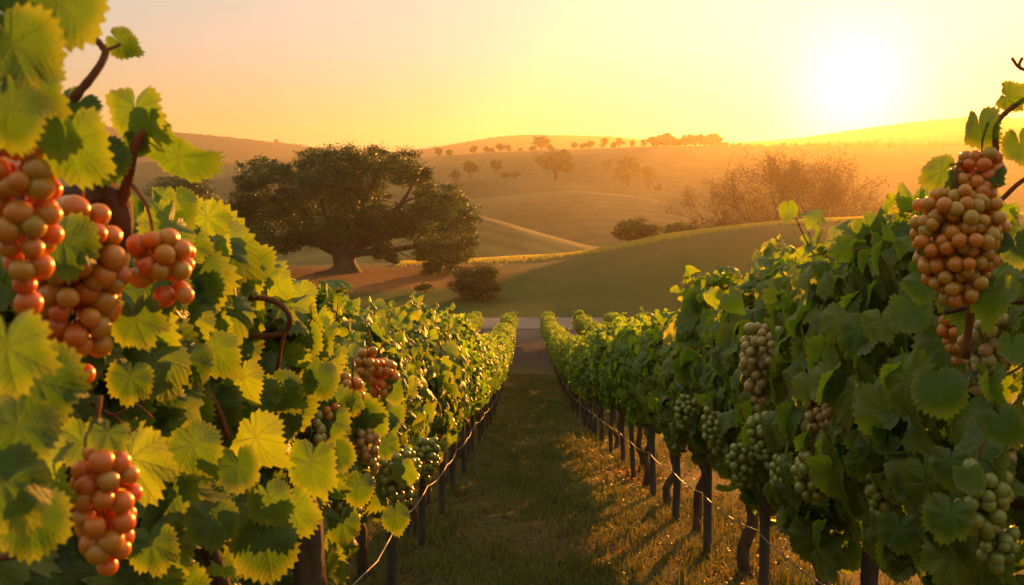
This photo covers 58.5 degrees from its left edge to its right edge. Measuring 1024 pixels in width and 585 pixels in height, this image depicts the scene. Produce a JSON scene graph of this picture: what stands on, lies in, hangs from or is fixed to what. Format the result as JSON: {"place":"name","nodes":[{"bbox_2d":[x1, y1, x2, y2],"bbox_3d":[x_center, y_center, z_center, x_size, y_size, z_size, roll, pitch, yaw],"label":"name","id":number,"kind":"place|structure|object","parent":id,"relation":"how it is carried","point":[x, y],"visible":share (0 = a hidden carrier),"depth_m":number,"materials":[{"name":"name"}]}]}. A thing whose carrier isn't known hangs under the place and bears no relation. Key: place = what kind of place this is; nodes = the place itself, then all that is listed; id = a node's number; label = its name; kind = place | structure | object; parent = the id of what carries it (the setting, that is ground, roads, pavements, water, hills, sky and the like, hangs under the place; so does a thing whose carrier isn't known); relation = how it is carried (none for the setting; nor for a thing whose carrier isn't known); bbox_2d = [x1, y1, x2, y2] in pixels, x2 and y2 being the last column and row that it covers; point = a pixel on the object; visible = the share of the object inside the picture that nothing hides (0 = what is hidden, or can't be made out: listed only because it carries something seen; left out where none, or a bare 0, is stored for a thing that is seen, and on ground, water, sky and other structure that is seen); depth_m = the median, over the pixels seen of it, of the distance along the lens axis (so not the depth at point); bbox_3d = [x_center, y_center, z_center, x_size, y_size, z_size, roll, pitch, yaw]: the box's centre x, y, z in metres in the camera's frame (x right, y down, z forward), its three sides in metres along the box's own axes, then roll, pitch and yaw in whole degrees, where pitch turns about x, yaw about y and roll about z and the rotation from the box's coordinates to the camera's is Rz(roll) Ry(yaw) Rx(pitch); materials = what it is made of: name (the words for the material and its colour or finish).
{"place":"outdoors","nodes":[
{"label":"outdoors","id":0,"kind":"place"},
{"bbox_2d":[90,191,752,247],"bbox_3d":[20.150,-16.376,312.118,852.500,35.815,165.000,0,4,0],"label":"hills","id":1,"kind":"structure","parent":0,"point":[591,218],"depth_m":282.46,"materials":[{"name":"green plant"}]},
{"bbox_2d":[657,141,892,228],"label":"tree","id":2,"kind":"object","parent":1,"relation":"on","point":[830,188],"visible":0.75,"depth_m":180.71,"materials":[{"name":"brown plant"}]},
{"bbox_2d":[272,216,599,265],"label":"hills","id":3,"kind":"structure","parent":0,"point":[502,238],"depth_m":161.78,"materials":[{"name":"green plant"}]},
{"bbox_2d":[139,173,226,204],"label":"tree","id":4,"kind":"object","parent":3,"relation":"on","point":[199,189],"visible":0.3,"depth_m":165.67,"materials":[{"name":"green plant"}]},
{"bbox_2d":[689,199,745,228],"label":"bush","id":5,"kind":"object","parent":3,"relation":"on","point":[725,222],"visible":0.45,"depth_m":179.47,"materials":[{"name":"green plant"}]},
{"bbox_2d":[0,0,1023,150],"label":"sky","id":6,"kind":"structure","parent":0,"point":[423,74],"materials":[{"name":"yellow"}]},
{"bbox_2d":[1,118,1023,163],"bbox_3d":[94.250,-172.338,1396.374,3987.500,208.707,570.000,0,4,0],"label":"hills","id":7,"kind":"structure","parent":0,"point":[233,150],"depth_m":1362.06,"materials":[{"name":"plant"}]},
{"bbox_2d":[105,117,1022,150],"bbox_3d":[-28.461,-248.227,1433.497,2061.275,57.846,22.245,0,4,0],"label":"woodland","id":8,"kind":"object","parent":7,"relation":"on","point":[608,136],"visible":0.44,"depth_m":1429.20,"materials":[{"name":"plant"}]},
{"bbox_2d":[3,146,1023,211],"bbox_3d":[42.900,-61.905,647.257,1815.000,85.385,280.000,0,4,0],"label":"hills","id":9,"kind":"structure","parent":0,"point":[674,167],"depth_m":606.04,"materials":[{"name":"plant"}]},
{"bbox_2d":[531,135,551,149],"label":"tree","id":10,"kind":"object","parent":9,"relation":"on","point":[541,142],"visible":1,"depth_m":651.54,"materials":[{"name":"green plant"}]},
{"bbox_2d":[599,137,608,147],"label":"tree","id":11,"kind":"object","parent":9,"relation":"on","point":[603,140],"visible":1,"depth_m":653.22,"materials":[{"name":"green plant"}]},
{"bbox_2d":[646,136,657,146],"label":"tree","id":12,"kind":"object","parent":9,"relation":"on","point":[650,139],"visible":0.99,"depth_m":652.14,"materials":[{"name":"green plant"}]},
{"bbox_2d":[658,134,668,145],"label":"tree","id":13,"kind":"object","parent":9,"relation":"on","point":[663,141],"visible":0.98,"depth_m":651.58,"materials":[{"name":"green plant"}]},
{"bbox_2d":[663,132,673,145],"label":"tree","id":14,"kind":"object","parent":9,"relation":"on","point":[669,137],"visible":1,"depth_m":651.73,"materials":[{"name":"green plant"}]},
{"bbox_2d":[683,134,694,145],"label":"tree","id":15,"kind":"object","parent":9,"relation":"on","point":[690,137],"visible":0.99,"depth_m":651.64,"materials":[{"name":"green plant"}]},
{"bbox_2d":[704,132,719,145],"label":"tree","id":16,"kind":"object","parent":9,"relation":"on","point":[710,136],"visible":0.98,"depth_m":651.22,"materials":[{"name":"green plant"}]},
{"bbox_2d":[710,132,723,145],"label":"tree","id":17,"kind":"object","parent":9,"relation":"on","point":[715,141],"visible":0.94,"depth_m":651.81,"materials":[{"name":"green plant"}]},
{"bbox_2d":[715,138,1002,148],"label":"woodland","id":18,"kind":"object","parent":9,"relation":"on","point":[857,144],"visible":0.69,"depth_m":648.51,"materials":[{"name":"plant"}]},
{"bbox_2d":[61,177,1023,221],"bbox_3d":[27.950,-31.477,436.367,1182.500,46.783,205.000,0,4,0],"label":"hills","id":19,"kind":"structure","parent":0,"point":[486,188],"depth_m":405.39,"materials":[{"name":"green plant"}]},
{"bbox_2d":[449,169,459,180],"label":"tree","id":20,"kind":"object","parent":19,"relation":"on","point":[454,174],"visible":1,"depth_m":424.26,"materials":[{"name":"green plant"}]},
{"bbox_2d":[462,159,482,179],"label":"tree","id":21,"kind":"object","parent":19,"relation":"on","point":[470,167],"visible":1,"depth_m":423.02,"materials":[{"name":"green plant"}]},
{"bbox_2d":[490,158,501,177],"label":"tree","id":22,"kind":"object","parent":19,"relation":"on","point":[495,163],"visible":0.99,"depth_m":423.76,"materials":[{"name":"green plant"}]},
{"bbox_2d":[533,148,575,179],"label":"tree","id":23,"kind":"object","parent":19,"relation":"on","point":[558,161],"visible":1,"depth_m":422.29,"materials":[{"name":"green plant"}]},
{"bbox_2d":[611,153,642,185],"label":"tree","id":24,"kind":"object","parent":19,"relation":"on","point":[630,165],"visible":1,"depth_m":422.92,"materials":[{"name":"green plant"}]},
{"bbox_2d":[640,164,656,188],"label":"tree","id":25,"kind":"object","parent":19,"relation":"on","point":[649,173],"visible":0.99,"depth_m":424.25,"materials":[{"name":"green plant"}]},
{"bbox_2d":[481,318,626,328],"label":"road","id":26,"kind":"structure","parent":0,"point":[524,323],"depth_m":62.63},
{"bbox_2d":[338,373,921,584],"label":"grass","id":27,"kind":"structure","parent":0,"point":[542,379],"depth_m":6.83,"materials":[{"name":"green plant"}]},
{"bbox_2d":[287,216,1023,584],"bbox_3d":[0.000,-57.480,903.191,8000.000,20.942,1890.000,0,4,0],"label":"ground","id":28,"kind":"structure","parent":0,"point":[647,276],"depth_m":75.65,"materials":[{"name":"green plant"}]},
{"bbox_2d":[0,0,225,584],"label":"grapevine","id":29,"kind":"object","parent":28,"relation":"on","point":[79,313],"visible":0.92,"depth_m":0.85,"materials":[{"name":"green plant"}]},
{"bbox_2d":[69,184,418,584],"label":"grapevine","id":30,"kind":"object","parent":28,"relation":"on","point":[281,409],"visible":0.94,"depth_m":1.55,"materials":[{"name":"green plant"}]},
{"bbox_2d":[224,139,486,274],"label":"oak tree","id":31,"kind":"object","parent":28,"relation":"on","point":[340,237],"visible":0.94,"depth_m":98.09,"materials":[{"name":"green plant"}]},
{"bbox_2d":[292,278,439,559],"bbox_3d":[-0.785,0.769,3.719,0.996,1.581,1.991,0,4,0],"label":"grapevine","id":32,"kind":"object","parent":28,"relation":"on","point":[376,353],"visible":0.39,"depth_m":3.62,"materials":[{"name":"green plant"}]},
{"bbox_2d":[335,292,441,579],"bbox_3d":[-0.805,0.835,5.104,0.840,1.646,1.860,0,4,0],"label":"grapevine","id":33,"kind":"object","parent":28,"relation":"on","point":[403,325],"visible":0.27,"depth_m":5.04,"materials":[{"name":"green plant"}]},
{"bbox_2d":[386,508,396,584],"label":"trellis post","id":34,"kind":"object","parent":28,"relation":"on","point":[391,562],"visible":0.27,"depth_m":4.62,"materials":[{"name":"brown wood"}]},
{"bbox_2d":[418,460,426,548],"bbox_3d":[-0.573,1.117,5.891,0.065,1.355,0.058,3,4,22],"label":"trellis post","id":35,"kind":"object","parent":28,"relation":"on","point":[422,513],"visible":0.29,"depth_m":5.89,"materials":[{"name":"brown wood"}]},
{"bbox_2d":[413,282,435,292],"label":"bush","id":36,"kind":"object","parent":28,"relation":"on","point":[423,286],"visible":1,"depth_m":81.02,"materials":[{"name":"green plant"}]},
{"bbox_2d":[403,299,469,536],"bbox_3d":[-0.715,0.918,6.273,0.804,1.678,1.781,0,4,0],"label":"grapevine","id":37,"kind":"object","parent":28,"relation":"on","point":[452,396],"visible":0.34,"depth_m":6.16,"materials":[{"name":"green plant"}]},
{"bbox_2d":[438,448,446,513],"bbox_3d":[-0.544,1.227,7.155,0.069,1.325,0.067,1,4,4],"label":"trellis post","id":38,"kind":"object","parent":28,"relation":"on","point":[442,486],"visible":0.26,"depth_m":7.15,"materials":[{"name":"brown wood"}]},
{"bbox_2d":[426,303,472,507],"bbox_3d":[-0.727,0.971,7.598,0.819,1.746,1.708,0,4,0],"label":"grapevine","id":39,"kind":"object","parent":28,"relation":"on","point":[467,381],"visible":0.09,"depth_m":7.56,"materials":[{"name":"plant"}]},
{"bbox_2d":[449,442,455,490],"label":"trellis post","id":40,"kind":"object","parent":28,"relation":"on","point":[452,451],"visible":0.26,"depth_m":8.41,"materials":[{"name":"brown wood"}]},
{"bbox_2d":[439,313,482,483],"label":"grapevine","id":41,"kind":"object","parent":28,"relation":"on","point":[466,330],"visible":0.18,"depth_m":8.72,"materials":[{"name":"plant"}]},
{"bbox_2d":[438,310,486,467],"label":"grapevine","id":42,"kind":"object","parent":28,"relation":"on","point":[481,346],"visible":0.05,"depth_m":10.02,"materials":[{"name":"green plant"}]},
{"bbox_2d":[460,423,466,474],"bbox_3d":[-0.529,1.413,9.664,0.069,1.350,0.071,-1,5,6],"label":"trellis post","id":43,"kind":"object","parent":28,"relation":"on","point":[463,455],"visible":0.33,"depth_m":9.67,"materials":[{"name":"brown wood"}]},
{"bbox_2d":[466,419,470,461],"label":"trellis post","id":44,"kind":"object","parent":28,"relation":"on","point":[468,449],"visible":0.3,"depth_m":10.93,"materials":[{"name":"brown wood"}]},
{"bbox_2d":[470,415,473,452],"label":"trellis post","id":45,"kind":"object","parent":28,"relation":"on","point":[472,433],"visible":0.31,"depth_m":12.19,"materials":[{"name":"brown wood"}]},
{"bbox_2d":[440,260,506,299],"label":"bush","id":46,"kind":"object","parent":28,"relation":"on","point":[478,281],"visible":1,"depth_m":76.56,"materials":[{"name":"green plant"}]},
{"bbox_2d":[457,335,492,459],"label":"grapevine","id":47,"kind":"object","parent":28,"relation":"on","point":[480,405],"visible":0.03,"depth_m":11.15,"materials":[{"name":"green plant"}]},
{"bbox_2d":[478,409,481,442],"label":"trellis post","id":48,"kind":"object","parent":28,"relation":"on","point":[480,426],"visible":0.33,"depth_m":13.46,"materials":[{"name":"brown wood"}]},
{"bbox_2d":[474,333,497,413],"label":"grapevine","id":49,"kind":"object","parent":28,"relation":"on","point":[492,369],"visible":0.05,"depth_m":12.34,"materials":[{"name":"green plant"}]},
{"bbox_2d":[485,403,487,430],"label":"trellis post","id":50,"kind":"object","parent":28,"relation":"on","point":[486,417],"visible":0.3,"depth_m":15.97,"materials":[{"name":"brown wood"}]},
{"bbox_2d":[475,333,500,427],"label":"grapevine","id":51,"kind":"object","parent":28,"relation":"on","point":[491,342],"visible":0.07,"depth_m":16.43,"materials":[{"name":"green plant"}]},
{"bbox_2d":[488,397,491,424],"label":"trellis post","id":52,"kind":"object","parent":28,"relation":"on","point":[489,410],"visible":0.32,"depth_m":17.23,"materials":[{"name":"brown wood"}]},
{"bbox_2d":[484,335,502,423],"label":"grapevine","id":53,"kind":"object","parent":28,"relation":"on","point":[499,363],"visible":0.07,"depth_m":17.42,"materials":[{"name":"green plant"}]},
{"bbox_2d":[484,337,505,419],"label":"grapevine","id":54,"kind":"object","parent":28,"relation":"on","point":[500,378],"visible":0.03,"depth_m":18.94,"materials":[{"name":"green plant"}]},
{"bbox_2d":[486,332,506,413],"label":"grapevine","id":55,"kind":"object","parent":28,"relation":"on","point":[502,349],"visible":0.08,"depth_m":19.82,"materials":[{"name":"green plant"}]},
{"bbox_2d":[487,332,509,389],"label":"grapevine","id":56,"kind":"object","parent":28,"relation":"on","point":[499,335],"visible":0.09,"depth_m":25.58,"materials":[{"name":"green plant"}]},
{"bbox_2d":[493,339,511,395],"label":"grapevine","id":57,"kind":"object","parent":28,"relation":"on","point":[501,342],"visible":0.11,"depth_m":24.04,"materials":[{"name":"green plant"}]},
{"bbox_2d":[494,322,512,339],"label":"grapevine","id":58,"kind":"object","parent":28,"relation":"on","point":[503,327],"visible":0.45,"depth_m":33.65,"materials":[{"name":"green plant"}]},
{"bbox_2d":[498,345,508,390],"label":"grapevine","id":59,"kind":"object","parent":28,"relation":"on","point":[505,371],"visible":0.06,"depth_m":21.08,"materials":[{"name":"green plant"}]},
{"bbox_2d":[499,315,516,331],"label":"grapevine","id":60,"kind":"object","parent":28,"relation":"on","point":[508,319],"visible":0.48,"depth_m":44.01,"materials":[{"name":"green plant"}]},
{"bbox_2d":[503,336,514,365],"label":"grapevine","id":61,"kind":"object","parent":28,"relation":"on","point":[511,348],"visible":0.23,"depth_m":27.40,"materials":[{"name":"green plant"}]},
{"bbox_2d":[544,326,564,371],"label":"grapevine","id":62,"kind":"object","parent":28,"relation":"on","point":[546,336],"visible":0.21,"depth_m":34.10,"materials":[{"name":"green plant"}]},
{"bbox_2d":[549,337,562,387],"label":"grapevine","id":63,"kind":"object","parent":28,"relation":"on","point":[552,353],"visible":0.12,"depth_m":27.45,"materials":[{"name":"green plant"}]},
{"bbox_2d":[548,329,570,383],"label":"grapevine","id":64,"kind":"object","parent":28,"relation":"on","point":[558,331],"visible":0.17,"depth_m":29.01,"materials":[{"name":"green plant"}]},
{"bbox_2d":[552,334,569,371],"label":"grapevine","id":65,"kind":"object","parent":28,"relation":"on","point":[554,347],"visible":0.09,"depth_m":26.80,"materials":[{"name":"green plant"}]},
{"bbox_2d":[554,337,568,396],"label":"grapevine","id":66,"kind":"object","parent":28,"relation":"on","point":[559,344],"visible":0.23,"depth_m":25.22,"materials":[{"name":"green plant"}]},
{"bbox_2d":[557,336,579,408],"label":"grapevine","id":67,"kind":"object","parent":28,"relation":"on","point":[563,362],"visible":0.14,"depth_m":21.50,"materials":[{"name":"green plant"}]},
{"bbox_2d":[562,335,584,407],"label":"grapevine","id":68,"kind":"object","parent":28,"relation":"on","point":[568,347],"visible":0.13,"depth_m":20.46,"materials":[{"name":"green plant"}]},
{"bbox_2d":[572,391,574,411],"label":"trellis post","id":69,"kind":"object","parent":28,"relation":"on","point":[573,402],"visible":0.29,"depth_m":20.71,"materials":[{"name":"brown wood"}]},
{"bbox_2d":[557,370,823,584],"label":"trellis wire","id":70,"kind":"object","parent":69,"relation":"attached to","point":[789,561],"visible":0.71,"depth_m":4.87,"materials":[{"name":"grey"}]},
{"bbox_2d":[566,338,588,415],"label":"grapevine","id":71,"kind":"object","parent":28,"relation":"on","point":[570,378],"visible":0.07,"depth_m":17.63,"materials":[{"name":"green plant"}]},
{"bbox_2d":[568,337,592,429],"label":"grapevine","id":72,"kind":"object","parent":28,"relation":"on","point":[573,376],"visible":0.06,"depth_m":16.41,"materials":[{"name":"green plant"}]},
{"bbox_2d":[581,396,583,421],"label":"trellis post","id":73,"kind":"object","parent":28,"relation":"on","point":[582,410],"visible":0.29,"depth_m":18.18,"materials":[{"name":"brown wood"}]},
{"bbox_2d":[569,330,598,433],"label":"grapevine","id":74,"kind":"object","parent":28,"relation":"on","point":[579,351],"visible":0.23,"depth_m":15.25,"materials":[{"name":"green plant"}]},
{"bbox_2d":[583,401,587,426],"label":"trellis post","id":75,"kind":"object","parent":28,"relation":"on","point":[585,415],"visible":0.3,"depth_m":16.92,"materials":[{"name":"brown wood"}]},
{"bbox_2d":[589,401,592,430],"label":"trellis post","id":76,"kind":"object","parent":28,"relation":"on","point":[590,418],"visible":0.33,"depth_m":15.67,"materials":[{"name":"brown wood"}]},
{"bbox_2d":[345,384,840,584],"bbox_3d":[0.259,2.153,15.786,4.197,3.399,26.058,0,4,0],"label":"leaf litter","id":77,"kind":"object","parent":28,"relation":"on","point":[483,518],"visible":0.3,"depth_m":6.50,"materials":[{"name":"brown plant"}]},
{"bbox_2d":[585,320,600,333],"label":"grapevine","id":78,"kind":"object","parent":28,"relation":"on","point":[591,326],"visible":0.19,"depth_m":39.37,"materials":[{"name":"green plant"}]},
{"bbox_2d":[574,342,615,437],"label":"grapevine","id":79,"kind":"object","parent":28,"relation":"on","point":[582,374],"visible":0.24,"depth_m":13.61,"materials":[{"name":"green plant"}]},
{"bbox_2d":[594,404,597,435],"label":"trellis post","id":80,"kind":"object","parent":28,"relation":"on","point":[595,422],"visible":0.31,"depth_m":14.40,"materials":[{"name":"brown wood"}]},
{"bbox_2d":[599,399,604,443],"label":"trellis post","id":81,"kind":"object","parent":28,"relation":"on","point":[601,422],"visible":0.44,"depth_m":13.15,"materials":[{"name":"brown wood"}]},
{"bbox_2d":[586,320,619,448],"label":"grapevine","id":82,"kind":"object","parent":28,"relation":"on","point":[596,335],"visible":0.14,"depth_m":12.69,"materials":[{"name":"green plant"}]},
{"bbox_2d":[609,392,613,452],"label":"trellis post","id":83,"kind":"object","parent":28,"relation":"on","point":[611,420],"visible":0.4,"depth_m":11.88,"materials":[{"name":"brown wood"}]},
{"bbox_2d":[589,331,643,454],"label":"grapevine","id":84,"kind":"object","parent":28,"relation":"on","point":[598,357],"visible":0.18,"depth_m":11.38,"materials":[{"name":"green plant"}]},
{"bbox_2d":[619,405,625,462],"bbox_3d":[1.281,1.469,10.640,0.069,1.392,0.067,-2,3,-12],"label":"trellis post","id":85,"kind":"object","parent":28,"relation":"on","point":[622,440],"visible":0.4,"depth_m":10.63,"materials":[{"name":"brown wood"}]},
{"bbox_2d":[602,320,643,471],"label":"grapevine","id":86,"kind":"object","parent":28,"relation":"on","point":[637,424],"visible":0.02,"depth_m":10.11,"materials":[{"name":"green plant"}]},
{"bbox_2d":[629,416,635,479],"bbox_3d":[1.228,1.416,9.396,0.065,1.276,0.058,-2,1,-24],"label":"trellis post","id":87,"kind":"object","parent":28,"relation":"on","point":[632,452],"visible":0.39,"depth_m":9.38,"materials":[{"name":"brown wood"}]},
{"bbox_2d":[603,309,662,485],"bbox_3d":[1.317,1.044,8.833,0.819,1.805,1.708,0,4,0],"label":"grapevine","id":88,"kind":"object","parent":28,"relation":"on","point":[624,332],"visible":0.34,"depth_m":8.74,"materials":[{"name":"plant"}]},
{"bbox_2d":[610,215,667,242],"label":"bush","id":89,"kind":"object","parent":28,"relation":"on","point":[633,229],"visible":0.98,"depth_m":120.42,"materials":[{"name":"green plant"}]},
{"bbox_2d":[618,306,680,505],"bbox_3d":[1.303,0.976,7.582,0.781,1.755,2.017,0,4,0],"label":"grapevine","id":90,"kind":"object","parent":28,"relation":"on","point":[631,383],"visible":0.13,"depth_m":7.69,"materials":[{"name":"plant"}]},
{"bbox_2d":[648,423,655,495],"bbox_3d":[1.247,1.319,8.121,0.071,1.279,0.069,-1,3,12],"label":"trellis post","id":91,"kind":"object","parent":28,"relation":"on","point":[651,439],"visible":0.44,"depth_m":8.11,"materials":[{"name":"brown wood"}]},
{"bbox_2d":[672,450,680,520],"bbox_3d":[1.241,1.211,6.854,0.065,1.306,0.062,2,4,27],"label":"trellis post","id":92,"kind":"object","parent":28,"relation":"on","point":[676,485],"visible":0.31,"depth_m":6.85,"materials":[{"name":"brown wood"}]},
{"bbox_2d":[663,220,698,232],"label":"bush","id":93,"kind":"object","parent":28,"relation":"on","point":[673,227],"visible":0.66,"depth_m":122.78,"materials":[{"name":"green plant"}]},
{"bbox_2d":[631,312,742,531],"bbox_3d":[1.277,0.934,6.298,0.840,1.656,1.860,0,4,0],"label":"grapevine","id":94,"kind":"object","parent":28,"relation":"on","point":[657,355],"visible":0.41,"depth_m":6.31,"materials":[{"name":"green plant"}]},
{"bbox_2d":[702,452,711,556],"bbox_3d":[1.198,1.131,5.599,0.067,1.263,0.069,2,4,36],"label":"trellis post","id":95,"kind":"object","parent":28,"relation":"on","point":[707,493],"visible":0.4,"depth_m":5.59,"materials":[{"name":"brown wood"}]},
{"bbox_2d":[397,212,1023,266],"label":"grass","id":96,"kind":"structure","parent":28,"relation":"on","point":[636,242],"depth_m":111.89,"materials":[{"name":"plant"}]},
{"bbox_2d":[663,265,842,578],"bbox_3d":[1.311,0.767,5.040,0.895,1.786,1.855,0,4,0],"label":"grapevine","id":97,"kind":"object","parent":28,"relation":"on","point":[698,370],"visible":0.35,"depth_m":5.11,"materials":[{"name":"green plant"}]},
{"bbox_2d":[758,477,769,584],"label":"trellis post","id":98,"kind":"object","parent":28,"relation":"on","point":[764,557],"visible":0.43,"depth_m":4.31,"materials":[{"name":"brown wood"}]},
{"bbox_2d":[701,234,968,584],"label":"grapevine","id":99,"kind":"object","parent":28,"relation":"on","point":[740,330],"visible":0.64,"depth_m":3.59,"materials":[{"name":"green plant"}]},
{"bbox_2d":[860,546,878,584],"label":"trellis post","id":100,"kind":"object","parent":28,"relation":"on","point":[869,571],"visible":0.14,"depth_m":3.03,"materials":[{"name":"brown wood"}]},
{"bbox_2d":[760,57,1023,584],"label":"grapevine","id":101,"kind":"object","parent":28,"relation":"on","point":[939,271],"visible":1,"depth_m":2.08,"materials":[{"name":"green plant"}]},
{"bbox_2d":[1005,364,1020,393],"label":"grapevine","id":102,"kind":"object","parent":28,"relation":"on","point":[1014,375],"visible":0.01,"depth_m":15.70,"materials":[{"name":"green plant"}]},
{"label":"trellis post","id":103,"kind":"object","parent":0,"visible":0},
{"bbox_2d":[352,382,501,584],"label":"trellis wire","id":104,"kind":"object","parent":103,"relation":"attached to","point":[355,582],"visible":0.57,"depth_m":5.26,"materials":[{"name":"grey metal"}]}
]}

